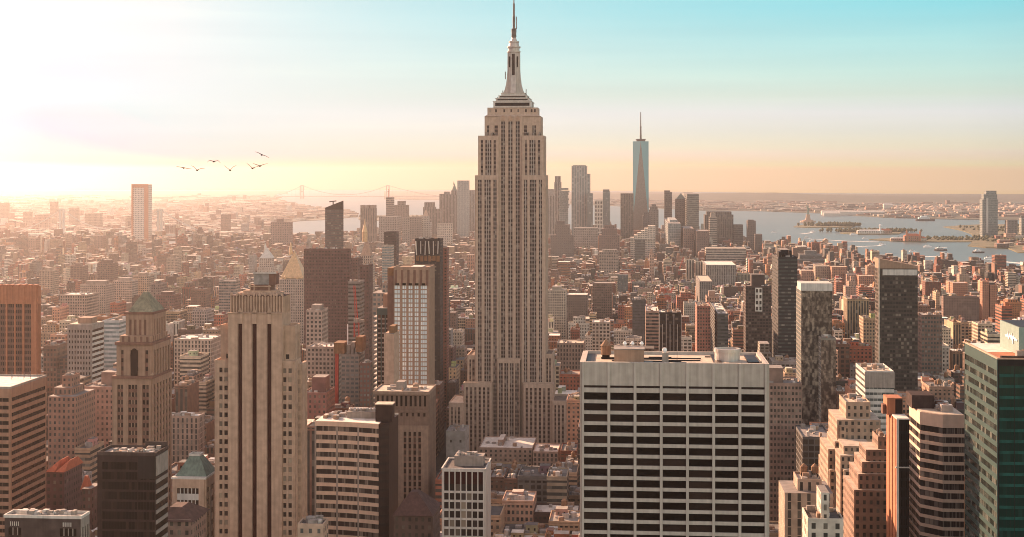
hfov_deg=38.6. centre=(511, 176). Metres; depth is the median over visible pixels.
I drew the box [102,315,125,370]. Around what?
blue glass office
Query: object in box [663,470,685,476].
window
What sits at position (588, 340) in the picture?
city building
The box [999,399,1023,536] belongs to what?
windows
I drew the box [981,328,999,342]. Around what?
stone building
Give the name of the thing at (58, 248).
brick building
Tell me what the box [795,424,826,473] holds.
building
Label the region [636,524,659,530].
window
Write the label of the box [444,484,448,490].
window
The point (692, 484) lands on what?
window
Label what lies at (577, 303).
broad block
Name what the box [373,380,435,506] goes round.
colonnade tower
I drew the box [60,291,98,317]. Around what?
stone loft
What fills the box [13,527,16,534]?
window
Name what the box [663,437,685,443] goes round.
window
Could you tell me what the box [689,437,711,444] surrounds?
window
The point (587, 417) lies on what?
window
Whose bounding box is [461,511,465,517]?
window
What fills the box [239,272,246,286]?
brick building
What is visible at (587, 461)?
window
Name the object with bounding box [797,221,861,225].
island trees
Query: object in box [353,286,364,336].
tower crane
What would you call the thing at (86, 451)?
brick building
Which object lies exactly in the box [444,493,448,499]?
window
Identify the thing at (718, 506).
window
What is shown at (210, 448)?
brick building
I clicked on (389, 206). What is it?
construction tower
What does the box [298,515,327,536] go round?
corner block
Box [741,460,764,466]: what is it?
window
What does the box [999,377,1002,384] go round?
window
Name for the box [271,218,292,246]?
brown apartment
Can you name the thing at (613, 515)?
window
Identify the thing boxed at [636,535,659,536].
window
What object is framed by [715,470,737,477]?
window
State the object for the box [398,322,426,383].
windows
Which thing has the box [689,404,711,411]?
window
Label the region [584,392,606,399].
window
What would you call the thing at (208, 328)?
brick building
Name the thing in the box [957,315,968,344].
brick building
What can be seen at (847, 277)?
brick warehouse
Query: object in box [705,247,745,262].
long terminal
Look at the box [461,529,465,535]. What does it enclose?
window
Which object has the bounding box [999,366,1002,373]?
window
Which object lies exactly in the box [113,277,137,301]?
apartment tower
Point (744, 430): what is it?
window
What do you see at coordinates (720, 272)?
comb block
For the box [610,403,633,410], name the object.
window
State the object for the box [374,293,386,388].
scaffolded block
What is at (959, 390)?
brick building
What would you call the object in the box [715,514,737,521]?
window
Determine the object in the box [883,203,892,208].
pier shed
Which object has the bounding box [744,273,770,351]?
dark tower
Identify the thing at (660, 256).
city building
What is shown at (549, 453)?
flat roofed hall
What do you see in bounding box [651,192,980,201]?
hill
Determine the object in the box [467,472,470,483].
top window
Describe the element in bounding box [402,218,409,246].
lit edge block
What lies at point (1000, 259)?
brick building
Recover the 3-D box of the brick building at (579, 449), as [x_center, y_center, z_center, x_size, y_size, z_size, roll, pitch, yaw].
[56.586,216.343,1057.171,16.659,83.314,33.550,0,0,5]
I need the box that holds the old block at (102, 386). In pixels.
[85,368,115,447]
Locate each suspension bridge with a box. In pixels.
[18,208,197,235]
[274,185,438,198]
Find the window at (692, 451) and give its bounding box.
[689,448,711,455]
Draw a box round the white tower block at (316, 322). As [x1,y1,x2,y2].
[306,304,327,360]
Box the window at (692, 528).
[689,525,711,531]
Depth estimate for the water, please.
8173.45 m
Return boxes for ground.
[436,257,799,464]
[794,224,854,227]
[840,231,901,234]
[869,237,974,241]
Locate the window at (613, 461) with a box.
[610,458,633,464]
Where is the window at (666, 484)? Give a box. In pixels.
[663,481,685,487]
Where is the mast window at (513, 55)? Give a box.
[495,54,529,105]
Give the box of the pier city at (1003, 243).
[994,235,1023,249]
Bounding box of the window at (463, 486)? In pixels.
[461,484,465,490]
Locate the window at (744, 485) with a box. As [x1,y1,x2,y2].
[741,482,764,488]
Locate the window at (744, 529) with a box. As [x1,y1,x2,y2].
[741,526,764,532]
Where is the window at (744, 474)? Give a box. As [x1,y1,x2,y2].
[741,471,764,477]
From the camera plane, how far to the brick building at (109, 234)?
4747.31 m
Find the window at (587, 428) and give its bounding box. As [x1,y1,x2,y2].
[584,425,606,431]
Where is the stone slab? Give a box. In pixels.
[439,192,450,222]
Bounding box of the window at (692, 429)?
[689,426,711,433]
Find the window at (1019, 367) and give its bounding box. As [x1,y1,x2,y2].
[1018,366,1021,373]
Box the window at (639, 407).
[636,404,659,410]
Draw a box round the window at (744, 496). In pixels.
[741,493,764,499]
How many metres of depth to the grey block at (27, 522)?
484.50 m
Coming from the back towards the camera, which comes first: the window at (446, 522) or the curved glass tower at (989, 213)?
the curved glass tower at (989, 213)
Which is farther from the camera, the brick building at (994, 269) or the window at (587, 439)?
the brick building at (994, 269)
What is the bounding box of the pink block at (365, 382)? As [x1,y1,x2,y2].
[360,359,371,407]
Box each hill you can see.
[0,191,287,193]
[568,194,679,197]
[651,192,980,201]
[938,194,1023,194]
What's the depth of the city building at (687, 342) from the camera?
1639.43 m
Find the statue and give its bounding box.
[800,203,815,222]
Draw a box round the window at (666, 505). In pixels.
[663,502,685,509]
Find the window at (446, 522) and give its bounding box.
[444,520,448,525]
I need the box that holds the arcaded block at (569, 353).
[557,339,584,369]
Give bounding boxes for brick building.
[16,235,27,256]
[41,286,49,294]
[41,315,51,326]
[41,321,58,346]
[43,339,66,413]
[50,238,62,248]
[50,328,66,341]
[52,302,68,322]
[56,243,61,263]
[74,436,103,482]
[95,313,123,320]
[106,231,113,251]
[110,297,125,315]
[114,236,117,250]
[157,253,170,271]
[170,341,172,371]
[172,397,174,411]
[172,460,214,475]
[174,375,198,412]
[177,233,187,245]
[182,281,194,305]
[183,261,188,276]
[191,286,210,307]
[199,261,205,276]
[202,323,220,333]
[204,455,214,462]
[205,415,214,444]
[205,439,214,458]
[207,257,213,270]
[216,270,228,278]
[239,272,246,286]
[296,245,305,254]
[307,376,311,389]
[307,416,320,515]
[335,396,353,411]
[369,242,377,251]
[435,380,443,451]
[435,470,441,510]
[436,399,437,456]
[440,509,441,531]
[491,463,507,491]
[491,491,504,503]
[491,504,504,536]
[501,522,548,533]
[504,463,519,491]
[545,526,561,536]
[549,506,579,536]
[552,461,578,486]
[559,367,579,389]
[560,442,577,461]
[567,392,579,442]
[569,486,579,503]
[570,323,579,338]
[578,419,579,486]
[618,302,626,321]
[625,302,631,327]
[656,293,666,308]
[658,286,670,303]
[672,265,679,279]
[676,290,693,314]
[726,309,740,319]
[732,325,743,348]
[748,258,752,273]
[765,264,769,275]
[767,252,775,265]
[783,367,795,376]
[810,422,827,430]
[811,241,820,253]
[832,319,844,337]
[834,278,841,293]
[836,338,849,377]
[836,385,844,408]
[845,378,855,393]
[849,341,871,362]
[856,284,871,297]
[859,313,874,362]
[865,264,874,277]
[894,390,909,429]
[918,302,929,311]
[918,373,933,380]
[922,280,940,296]
[933,264,940,271]
[933,288,939,310]
[949,343,964,368]
[954,371,964,404]
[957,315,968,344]
[991,261,996,280]
[992,254,1005,269]
[995,302,1011,332]
[1001,297,1021,318]
[1018,284,1023,293]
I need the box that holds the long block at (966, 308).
[941,296,978,321]
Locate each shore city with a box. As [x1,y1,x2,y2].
[0,193,358,239]
[570,198,1023,217]
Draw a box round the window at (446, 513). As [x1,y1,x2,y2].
[444,511,448,516]
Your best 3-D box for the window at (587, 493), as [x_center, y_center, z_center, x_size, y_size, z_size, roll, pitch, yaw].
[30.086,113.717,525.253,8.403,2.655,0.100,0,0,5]
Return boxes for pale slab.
[219,279,239,312]
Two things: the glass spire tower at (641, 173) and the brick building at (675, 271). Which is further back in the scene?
the glass spire tower at (641, 173)
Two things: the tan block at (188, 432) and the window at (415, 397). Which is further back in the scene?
the tan block at (188, 432)
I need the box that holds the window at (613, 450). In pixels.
[610,447,633,453]
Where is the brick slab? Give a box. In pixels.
[918,311,941,374]
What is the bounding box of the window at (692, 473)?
[689,470,711,477]
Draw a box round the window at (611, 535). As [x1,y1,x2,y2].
[610,534,633,536]
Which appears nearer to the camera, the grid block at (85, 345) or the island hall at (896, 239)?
the grid block at (85, 345)
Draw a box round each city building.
[4,258,12,275]
[26,268,33,278]
[28,277,38,284]
[30,259,41,274]
[58,252,64,264]
[65,253,75,264]
[67,280,74,291]
[82,469,91,482]
[126,240,136,263]
[132,295,139,305]
[149,271,159,278]
[166,273,179,284]
[166,306,186,326]
[173,315,184,334]
[177,274,190,287]
[178,325,202,336]
[182,369,201,380]
[194,269,200,278]
[199,276,212,293]
[206,234,212,247]
[248,253,256,272]
[271,248,281,258]
[402,255,414,263]
[491,459,526,467]
[493,529,544,536]
[502,489,536,522]
[518,463,568,502]
[533,498,579,522]
[565,451,577,463]
[568,315,589,339]
[585,331,591,349]
[590,312,596,332]
[614,325,631,344]
[619,293,627,303]
[626,335,640,345]
[632,279,644,291]
[655,269,658,277]
[657,252,664,260]
[659,243,668,252]
[682,331,691,350]
[683,299,698,322]
[685,323,694,341]
[723,284,737,296]
[731,318,739,331]
[769,355,795,368]
[828,249,833,260]
[832,323,842,340]
[836,349,837,375]
[836,374,847,385]
[843,295,868,337]
[850,360,856,381]
[852,260,858,269]
[901,249,906,260]
[922,378,953,400]
[925,296,934,308]
[933,372,953,381]
[942,342,948,372]
[947,318,960,347]
[947,364,964,381]
[985,270,991,279]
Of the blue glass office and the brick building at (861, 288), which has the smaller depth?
the blue glass office
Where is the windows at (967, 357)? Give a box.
[965,354,996,536]
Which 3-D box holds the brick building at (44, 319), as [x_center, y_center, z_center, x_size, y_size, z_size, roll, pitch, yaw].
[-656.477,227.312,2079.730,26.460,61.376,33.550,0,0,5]
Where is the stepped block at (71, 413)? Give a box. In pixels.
[48,371,94,468]
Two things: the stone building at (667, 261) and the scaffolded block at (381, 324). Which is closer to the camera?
the scaffolded block at (381, 324)
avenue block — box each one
[446,405,448,429]
[447,378,458,405]
[449,344,455,366]
[450,311,457,329]
[453,328,464,346]
[456,345,466,363]
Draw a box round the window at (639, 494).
[636,491,659,497]
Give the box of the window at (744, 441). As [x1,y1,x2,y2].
[741,438,764,445]
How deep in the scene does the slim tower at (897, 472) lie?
604.94 m
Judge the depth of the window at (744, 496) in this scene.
520.53 m
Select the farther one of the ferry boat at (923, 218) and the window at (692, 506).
the ferry boat at (923, 218)
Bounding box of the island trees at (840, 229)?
[819,227,922,231]
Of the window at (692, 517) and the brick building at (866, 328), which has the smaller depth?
the window at (692, 517)
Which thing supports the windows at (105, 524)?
in the black tower at (132, 490)
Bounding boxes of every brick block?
[307,374,334,418]
[410,217,421,241]
[681,226,693,256]
[694,229,708,256]
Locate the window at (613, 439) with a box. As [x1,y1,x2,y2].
[610,436,633,443]
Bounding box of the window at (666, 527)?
[663,524,685,531]
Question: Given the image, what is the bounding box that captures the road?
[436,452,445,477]
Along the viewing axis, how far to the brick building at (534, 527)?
866.10 m
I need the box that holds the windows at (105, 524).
[102,477,167,536]
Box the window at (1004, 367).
[1003,366,1006,373]
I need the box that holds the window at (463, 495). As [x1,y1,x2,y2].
[461,493,465,499]
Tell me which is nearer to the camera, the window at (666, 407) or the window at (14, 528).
the window at (14, 528)
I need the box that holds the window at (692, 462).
[689,459,711,466]
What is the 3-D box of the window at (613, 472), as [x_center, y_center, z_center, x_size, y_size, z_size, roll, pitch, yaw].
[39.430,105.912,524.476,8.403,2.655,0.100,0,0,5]
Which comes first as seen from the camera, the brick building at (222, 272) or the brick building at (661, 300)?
the brick building at (661, 300)
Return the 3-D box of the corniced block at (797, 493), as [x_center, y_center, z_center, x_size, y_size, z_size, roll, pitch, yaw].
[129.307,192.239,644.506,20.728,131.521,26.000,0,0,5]
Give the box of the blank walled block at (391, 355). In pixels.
[384,324,398,383]
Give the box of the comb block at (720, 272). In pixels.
[703,261,735,285]
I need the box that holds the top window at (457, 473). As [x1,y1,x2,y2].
[456,472,459,483]
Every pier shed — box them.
[821,210,884,214]
[823,212,839,215]
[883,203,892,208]
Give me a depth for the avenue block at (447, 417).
1339.49 m
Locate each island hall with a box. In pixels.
[857,229,883,233]
[881,229,891,232]
[890,237,902,240]
[903,230,921,240]
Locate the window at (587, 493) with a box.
[584,490,606,497]
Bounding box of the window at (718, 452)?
[715,449,737,455]
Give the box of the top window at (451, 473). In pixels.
[450,472,453,483]
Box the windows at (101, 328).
[92,327,103,379]
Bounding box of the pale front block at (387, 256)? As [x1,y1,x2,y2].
[382,245,393,282]
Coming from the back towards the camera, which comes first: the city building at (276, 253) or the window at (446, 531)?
the city building at (276, 253)
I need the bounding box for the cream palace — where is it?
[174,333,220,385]
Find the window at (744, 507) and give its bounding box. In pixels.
[741,504,764,510]
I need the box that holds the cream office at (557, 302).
[548,285,566,338]
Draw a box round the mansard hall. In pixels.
[392,489,440,536]
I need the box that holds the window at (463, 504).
[461,502,465,508]
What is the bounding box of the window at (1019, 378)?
[1018,377,1021,384]
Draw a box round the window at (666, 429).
[663,426,685,432]
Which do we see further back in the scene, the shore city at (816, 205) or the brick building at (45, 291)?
the shore city at (816, 205)
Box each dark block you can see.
[635,239,644,263]
[733,224,742,245]
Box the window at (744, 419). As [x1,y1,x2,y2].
[741,416,764,423]
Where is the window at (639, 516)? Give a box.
[636,513,659,519]
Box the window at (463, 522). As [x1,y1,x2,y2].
[461,520,465,526]
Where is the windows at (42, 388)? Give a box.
[0,386,44,536]
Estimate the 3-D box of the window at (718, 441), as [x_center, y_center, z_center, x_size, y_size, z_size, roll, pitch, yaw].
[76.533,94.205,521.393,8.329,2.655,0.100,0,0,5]
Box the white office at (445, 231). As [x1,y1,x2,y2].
[437,223,452,245]
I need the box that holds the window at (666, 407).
[663,404,685,411]
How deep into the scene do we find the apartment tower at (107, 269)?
2774.01 m
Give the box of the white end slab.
[696,275,711,301]
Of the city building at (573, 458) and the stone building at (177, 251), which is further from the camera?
the stone building at (177, 251)
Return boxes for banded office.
[906,391,963,536]
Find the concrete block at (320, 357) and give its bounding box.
[307,342,340,402]
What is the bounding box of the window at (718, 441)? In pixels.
[715,438,737,444]
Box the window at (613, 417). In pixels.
[610,414,633,421]
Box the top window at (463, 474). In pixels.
[461,472,465,483]
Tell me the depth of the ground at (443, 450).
1429.06 m
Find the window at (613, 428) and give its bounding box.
[610,425,633,432]
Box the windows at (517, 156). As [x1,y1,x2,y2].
[451,153,563,449]
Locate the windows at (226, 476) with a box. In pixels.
[220,475,298,534]
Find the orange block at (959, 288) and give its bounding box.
[950,281,967,295]
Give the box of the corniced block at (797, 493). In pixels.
[779,463,832,536]
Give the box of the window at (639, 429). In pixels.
[636,426,659,432]
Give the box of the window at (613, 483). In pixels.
[610,480,633,486]
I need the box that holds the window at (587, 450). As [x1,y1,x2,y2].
[584,447,606,453]
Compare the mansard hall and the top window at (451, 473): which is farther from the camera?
the mansard hall
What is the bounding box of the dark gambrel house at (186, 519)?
[168,502,209,536]
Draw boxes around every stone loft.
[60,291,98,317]
[80,280,114,313]
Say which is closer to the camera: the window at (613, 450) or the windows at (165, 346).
the window at (613, 450)
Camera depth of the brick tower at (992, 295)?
2246.59 m
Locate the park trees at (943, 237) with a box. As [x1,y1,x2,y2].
[898,224,1022,240]
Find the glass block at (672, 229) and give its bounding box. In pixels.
[664,217,680,248]
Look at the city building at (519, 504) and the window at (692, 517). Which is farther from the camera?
the city building at (519, 504)
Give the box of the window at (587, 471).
[584,468,606,475]
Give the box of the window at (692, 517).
[689,514,711,520]
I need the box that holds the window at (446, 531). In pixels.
[444,529,448,534]
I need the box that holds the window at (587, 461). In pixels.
[584,457,606,464]
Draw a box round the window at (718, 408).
[715,405,737,411]
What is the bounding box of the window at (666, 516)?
[663,513,685,520]
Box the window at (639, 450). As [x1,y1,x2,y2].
[636,447,659,454]
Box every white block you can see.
[802,485,843,536]
[924,260,932,269]
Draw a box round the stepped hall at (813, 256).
[797,250,824,262]
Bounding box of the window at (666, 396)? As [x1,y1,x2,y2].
[663,393,685,400]
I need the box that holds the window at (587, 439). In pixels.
[584,436,606,442]
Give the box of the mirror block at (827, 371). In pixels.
[819,334,835,421]
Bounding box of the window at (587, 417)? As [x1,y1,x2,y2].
[584,414,606,420]
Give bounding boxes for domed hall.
[843,276,856,296]
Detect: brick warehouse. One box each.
[799,269,812,280]
[813,265,829,280]
[830,266,846,284]
[844,273,856,284]
[856,274,873,285]
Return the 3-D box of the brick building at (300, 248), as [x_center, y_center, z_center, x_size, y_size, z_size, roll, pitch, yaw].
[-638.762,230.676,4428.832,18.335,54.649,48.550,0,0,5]
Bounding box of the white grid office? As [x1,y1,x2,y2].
[592,319,609,350]
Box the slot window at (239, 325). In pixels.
[238,324,241,536]
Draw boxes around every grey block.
[3,508,89,536]
[446,424,468,459]
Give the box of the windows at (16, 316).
[1,316,30,371]
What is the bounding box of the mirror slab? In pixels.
[384,231,398,265]
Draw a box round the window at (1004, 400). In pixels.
[1003,399,1006,406]
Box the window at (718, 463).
[715,460,737,466]
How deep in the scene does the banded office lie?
630.70 m
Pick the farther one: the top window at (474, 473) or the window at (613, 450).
the top window at (474, 473)
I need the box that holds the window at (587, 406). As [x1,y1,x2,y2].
[584,403,606,410]
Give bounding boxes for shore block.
[1004,233,1015,237]
[1005,220,1017,234]
[1019,218,1023,234]
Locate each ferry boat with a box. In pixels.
[915,215,934,220]
[934,246,946,250]
[972,249,984,252]
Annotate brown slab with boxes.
[304,247,350,343]
[351,255,361,279]
[360,263,372,358]
[620,193,633,237]
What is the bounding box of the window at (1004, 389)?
[1003,388,1006,395]
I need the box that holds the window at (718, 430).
[715,427,737,433]
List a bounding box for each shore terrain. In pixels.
[0,191,349,240]
[384,191,1023,219]
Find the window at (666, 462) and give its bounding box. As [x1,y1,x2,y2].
[663,459,685,465]
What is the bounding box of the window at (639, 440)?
[636,436,659,443]
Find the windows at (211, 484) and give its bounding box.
[207,484,212,536]
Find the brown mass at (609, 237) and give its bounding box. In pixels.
[599,225,619,255]
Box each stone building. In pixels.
[59,315,77,331]
[63,268,69,284]
[121,252,127,261]
[174,245,181,260]
[179,350,208,381]
[198,373,214,414]
[234,265,243,276]
[547,467,568,502]
[638,287,652,294]
[663,257,671,274]
[737,271,749,282]
[769,521,778,536]
[870,249,879,260]
[942,325,950,347]
[972,320,992,341]
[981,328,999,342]
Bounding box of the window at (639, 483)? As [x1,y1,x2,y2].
[636,480,659,487]
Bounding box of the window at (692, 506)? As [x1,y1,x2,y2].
[689,503,711,509]
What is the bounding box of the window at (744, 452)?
[741,449,764,455]
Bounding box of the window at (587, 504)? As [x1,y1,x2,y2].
[584,501,606,507]
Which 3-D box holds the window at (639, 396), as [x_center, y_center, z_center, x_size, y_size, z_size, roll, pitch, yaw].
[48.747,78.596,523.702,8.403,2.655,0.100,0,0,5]
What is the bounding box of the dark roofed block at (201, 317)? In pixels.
[192,307,213,326]
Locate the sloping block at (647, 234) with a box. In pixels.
[630,225,654,257]
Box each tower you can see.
[0,203,9,220]
[0,284,40,374]
[0,370,46,536]
[23,212,32,224]
[28,238,39,249]
[35,214,50,227]
[40,267,58,293]
[50,202,58,221]
[63,233,71,247]
[69,208,79,224]
[70,263,87,283]
[85,213,102,226]
[92,235,105,248]
[97,259,117,282]
[97,441,168,536]
[111,291,172,509]
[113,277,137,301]
[125,216,130,227]
[131,184,151,240]
[133,272,153,295]
[138,245,145,253]
[142,248,151,254]
[151,280,166,298]
[156,291,180,310]
[164,225,175,233]
[166,255,180,272]
[171,452,214,536]
[214,270,306,536]
[221,214,230,230]
[257,243,275,288]
[278,243,303,343]
[325,201,343,247]
[334,324,365,406]
[348,279,363,343]
[360,205,376,241]
[360,220,374,291]
[372,281,386,407]
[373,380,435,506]
[386,189,393,215]
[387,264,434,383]
[394,201,408,230]
[415,236,442,379]
[422,210,431,237]
[441,451,490,536]
[443,246,448,421]
[450,182,456,232]
[457,180,468,237]
[469,190,474,230]
[548,189,554,234]
[550,221,573,257]
[554,176,561,233]
[558,188,569,223]
[572,165,589,234]
[580,333,768,536]
[587,193,592,226]
[595,200,602,235]
[603,189,609,227]
[618,274,627,292]
[633,112,648,229]
[642,212,650,229]
[649,204,658,242]
[650,249,653,283]
[659,308,681,350]
[664,190,671,217]
[675,193,684,225]
[681,192,698,228]
[686,259,693,280]
[695,261,702,281]
[695,301,709,351]
[704,211,732,243]
[709,213,716,244]
[710,302,727,351]
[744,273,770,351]
[746,220,755,250]
[754,234,761,253]
[769,365,801,520]
[772,248,796,357]
[796,281,831,424]
[819,393,880,518]
[844,428,885,536]
[856,362,894,434]
[875,257,917,391]
[881,394,909,536]
[957,268,969,291]
[965,320,1023,536]
[980,191,997,236]
[980,280,988,320]
[989,285,996,317]
[1005,272,1015,286]
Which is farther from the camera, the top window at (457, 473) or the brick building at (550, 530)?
the brick building at (550, 530)
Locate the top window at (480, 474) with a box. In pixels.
[478,472,482,483]
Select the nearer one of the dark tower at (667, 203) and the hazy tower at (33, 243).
the hazy tower at (33, 243)
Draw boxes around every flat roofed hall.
[479,434,536,465]
[533,443,559,465]
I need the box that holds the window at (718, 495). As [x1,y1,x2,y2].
[715,492,737,499]
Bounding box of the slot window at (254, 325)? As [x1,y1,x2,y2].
[253,324,256,536]
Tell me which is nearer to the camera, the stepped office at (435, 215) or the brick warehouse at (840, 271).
the brick warehouse at (840, 271)
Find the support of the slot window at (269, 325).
in the slotted tower at (260, 429)
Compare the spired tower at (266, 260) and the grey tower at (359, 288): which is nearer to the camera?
the grey tower at (359, 288)
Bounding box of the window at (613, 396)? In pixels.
[610,393,633,399]
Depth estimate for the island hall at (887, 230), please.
6657.51 m
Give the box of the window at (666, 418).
[663,415,685,421]
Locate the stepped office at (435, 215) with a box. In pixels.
[423,202,441,233]
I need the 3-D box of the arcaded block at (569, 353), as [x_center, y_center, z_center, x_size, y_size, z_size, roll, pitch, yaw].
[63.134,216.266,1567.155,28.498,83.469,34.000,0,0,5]
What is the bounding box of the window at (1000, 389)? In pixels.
[999,388,1002,395]
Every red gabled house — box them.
[46,456,82,510]
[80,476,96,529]
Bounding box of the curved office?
[315,401,397,536]
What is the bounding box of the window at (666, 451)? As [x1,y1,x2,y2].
[663,448,685,454]
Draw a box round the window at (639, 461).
[636,458,659,465]
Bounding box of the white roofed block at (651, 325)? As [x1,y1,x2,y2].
[645,306,658,350]
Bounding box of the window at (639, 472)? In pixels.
[636,469,659,476]
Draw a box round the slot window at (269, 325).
[268,324,270,536]
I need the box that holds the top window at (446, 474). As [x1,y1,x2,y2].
[444,471,448,483]
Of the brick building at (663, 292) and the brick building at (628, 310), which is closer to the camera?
the brick building at (628, 310)
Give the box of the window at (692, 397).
[689,394,711,400]
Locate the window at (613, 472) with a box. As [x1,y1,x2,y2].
[610,469,633,475]
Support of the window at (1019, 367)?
in the green glass tower at (994, 439)
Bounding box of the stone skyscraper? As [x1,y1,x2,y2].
[449,0,567,452]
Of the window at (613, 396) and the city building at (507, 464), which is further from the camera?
the city building at (507, 464)
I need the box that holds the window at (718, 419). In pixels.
[715,416,737,422]
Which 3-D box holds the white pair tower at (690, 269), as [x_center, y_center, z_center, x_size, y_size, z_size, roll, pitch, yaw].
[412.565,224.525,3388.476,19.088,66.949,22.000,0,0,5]
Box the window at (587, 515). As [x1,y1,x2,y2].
[584,512,606,518]
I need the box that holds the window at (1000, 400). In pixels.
[999,399,1002,406]
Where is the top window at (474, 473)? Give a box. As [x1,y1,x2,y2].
[473,472,476,483]
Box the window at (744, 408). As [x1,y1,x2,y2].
[741,405,764,412]
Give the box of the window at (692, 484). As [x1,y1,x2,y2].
[689,481,711,487]
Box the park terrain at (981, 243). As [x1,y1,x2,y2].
[944,224,1023,252]
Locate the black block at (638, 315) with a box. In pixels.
[632,297,645,344]
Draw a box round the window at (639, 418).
[636,415,659,421]
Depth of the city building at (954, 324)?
1646.31 m
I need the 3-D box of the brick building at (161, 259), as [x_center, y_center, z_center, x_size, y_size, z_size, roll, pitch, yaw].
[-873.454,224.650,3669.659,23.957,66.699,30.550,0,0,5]
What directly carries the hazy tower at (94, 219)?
on the shore terrain at (174, 194)
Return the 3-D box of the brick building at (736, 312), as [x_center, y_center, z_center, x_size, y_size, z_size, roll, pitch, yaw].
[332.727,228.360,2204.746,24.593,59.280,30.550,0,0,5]
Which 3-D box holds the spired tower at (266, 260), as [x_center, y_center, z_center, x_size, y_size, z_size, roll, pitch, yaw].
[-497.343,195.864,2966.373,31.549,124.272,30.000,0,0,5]
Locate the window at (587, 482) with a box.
[584,479,606,486]
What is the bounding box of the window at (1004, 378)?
[1003,377,1006,384]
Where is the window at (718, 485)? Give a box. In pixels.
[715,481,737,488]
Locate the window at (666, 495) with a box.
[663,491,685,498]
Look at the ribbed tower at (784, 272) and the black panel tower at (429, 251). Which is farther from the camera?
the black panel tower at (429, 251)
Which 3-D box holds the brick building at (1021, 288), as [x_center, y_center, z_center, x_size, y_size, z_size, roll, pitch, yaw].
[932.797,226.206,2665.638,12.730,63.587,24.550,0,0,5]
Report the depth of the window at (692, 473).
522.05 m
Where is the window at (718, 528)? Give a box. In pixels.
[715,525,737,532]
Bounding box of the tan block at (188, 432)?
[172,411,204,463]
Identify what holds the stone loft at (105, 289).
on the ground at (443, 450)
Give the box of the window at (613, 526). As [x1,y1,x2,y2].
[610,523,633,530]
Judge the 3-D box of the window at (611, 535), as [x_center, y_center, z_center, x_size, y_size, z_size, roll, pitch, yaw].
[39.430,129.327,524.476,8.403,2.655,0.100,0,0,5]
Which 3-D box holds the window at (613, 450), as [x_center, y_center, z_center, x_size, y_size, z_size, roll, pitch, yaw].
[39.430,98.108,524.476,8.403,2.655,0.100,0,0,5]
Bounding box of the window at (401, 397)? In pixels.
[400,396,402,405]
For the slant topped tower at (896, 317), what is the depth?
1129.17 m
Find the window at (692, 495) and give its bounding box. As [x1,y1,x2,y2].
[689,492,711,498]
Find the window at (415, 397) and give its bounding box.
[414,396,416,405]
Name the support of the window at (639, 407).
in the slab tower at (674, 443)
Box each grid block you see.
[67,316,103,382]
[593,281,611,318]
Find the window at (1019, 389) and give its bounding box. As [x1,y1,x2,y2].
[1018,388,1021,395]
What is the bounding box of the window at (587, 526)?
[584,523,606,529]
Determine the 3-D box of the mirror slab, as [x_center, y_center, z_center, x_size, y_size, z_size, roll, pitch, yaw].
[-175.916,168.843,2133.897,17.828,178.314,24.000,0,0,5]
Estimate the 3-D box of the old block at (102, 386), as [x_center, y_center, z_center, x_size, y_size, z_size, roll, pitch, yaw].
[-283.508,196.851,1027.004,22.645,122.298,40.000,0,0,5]
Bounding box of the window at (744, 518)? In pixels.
[741,515,764,521]
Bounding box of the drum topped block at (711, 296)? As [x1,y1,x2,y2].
[706,290,718,303]
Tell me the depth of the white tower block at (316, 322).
1268.91 m
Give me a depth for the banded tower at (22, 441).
728.42 m
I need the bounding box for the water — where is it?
[0,190,1023,267]
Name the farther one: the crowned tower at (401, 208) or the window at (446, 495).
the crowned tower at (401, 208)
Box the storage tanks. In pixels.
[894,204,1023,210]
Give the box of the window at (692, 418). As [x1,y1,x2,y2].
[689,415,711,422]
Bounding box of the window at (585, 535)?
[584,534,606,536]
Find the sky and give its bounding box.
[0,0,1023,193]
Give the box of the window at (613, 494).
[610,491,633,497]
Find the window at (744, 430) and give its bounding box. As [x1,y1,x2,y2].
[741,427,764,434]
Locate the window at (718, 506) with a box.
[715,503,737,510]
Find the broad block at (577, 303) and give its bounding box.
[567,292,587,338]
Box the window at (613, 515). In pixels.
[610,512,633,519]
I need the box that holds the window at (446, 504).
[444,502,448,508]
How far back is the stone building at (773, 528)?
847.21 m
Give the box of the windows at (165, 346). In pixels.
[154,346,169,506]
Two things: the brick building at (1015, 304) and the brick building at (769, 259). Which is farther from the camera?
the brick building at (769, 259)
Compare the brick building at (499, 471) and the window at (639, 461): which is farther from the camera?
the brick building at (499, 471)
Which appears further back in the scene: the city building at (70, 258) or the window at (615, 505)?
the city building at (70, 258)
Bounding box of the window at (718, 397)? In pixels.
[715,394,737,400]
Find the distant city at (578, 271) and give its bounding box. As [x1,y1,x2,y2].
[0,221,1023,536]
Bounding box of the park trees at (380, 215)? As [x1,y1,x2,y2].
[349,215,422,217]
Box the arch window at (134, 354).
[130,348,137,375]
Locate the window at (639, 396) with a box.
[636,393,659,399]
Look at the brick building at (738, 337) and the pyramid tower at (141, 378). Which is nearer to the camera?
the pyramid tower at (141, 378)
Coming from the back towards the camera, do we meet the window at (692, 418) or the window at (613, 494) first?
the window at (613, 494)
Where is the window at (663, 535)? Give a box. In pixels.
[663,535,685,536]
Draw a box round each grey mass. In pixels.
[379,216,400,243]
[573,227,597,248]
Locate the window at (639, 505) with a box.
[636,502,659,508]
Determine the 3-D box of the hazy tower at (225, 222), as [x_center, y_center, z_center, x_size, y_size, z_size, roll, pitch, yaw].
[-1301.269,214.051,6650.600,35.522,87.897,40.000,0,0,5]
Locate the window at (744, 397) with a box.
[741,394,764,401]
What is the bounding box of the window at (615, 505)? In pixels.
[610,501,633,508]
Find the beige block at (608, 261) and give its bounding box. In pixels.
[599,249,617,274]

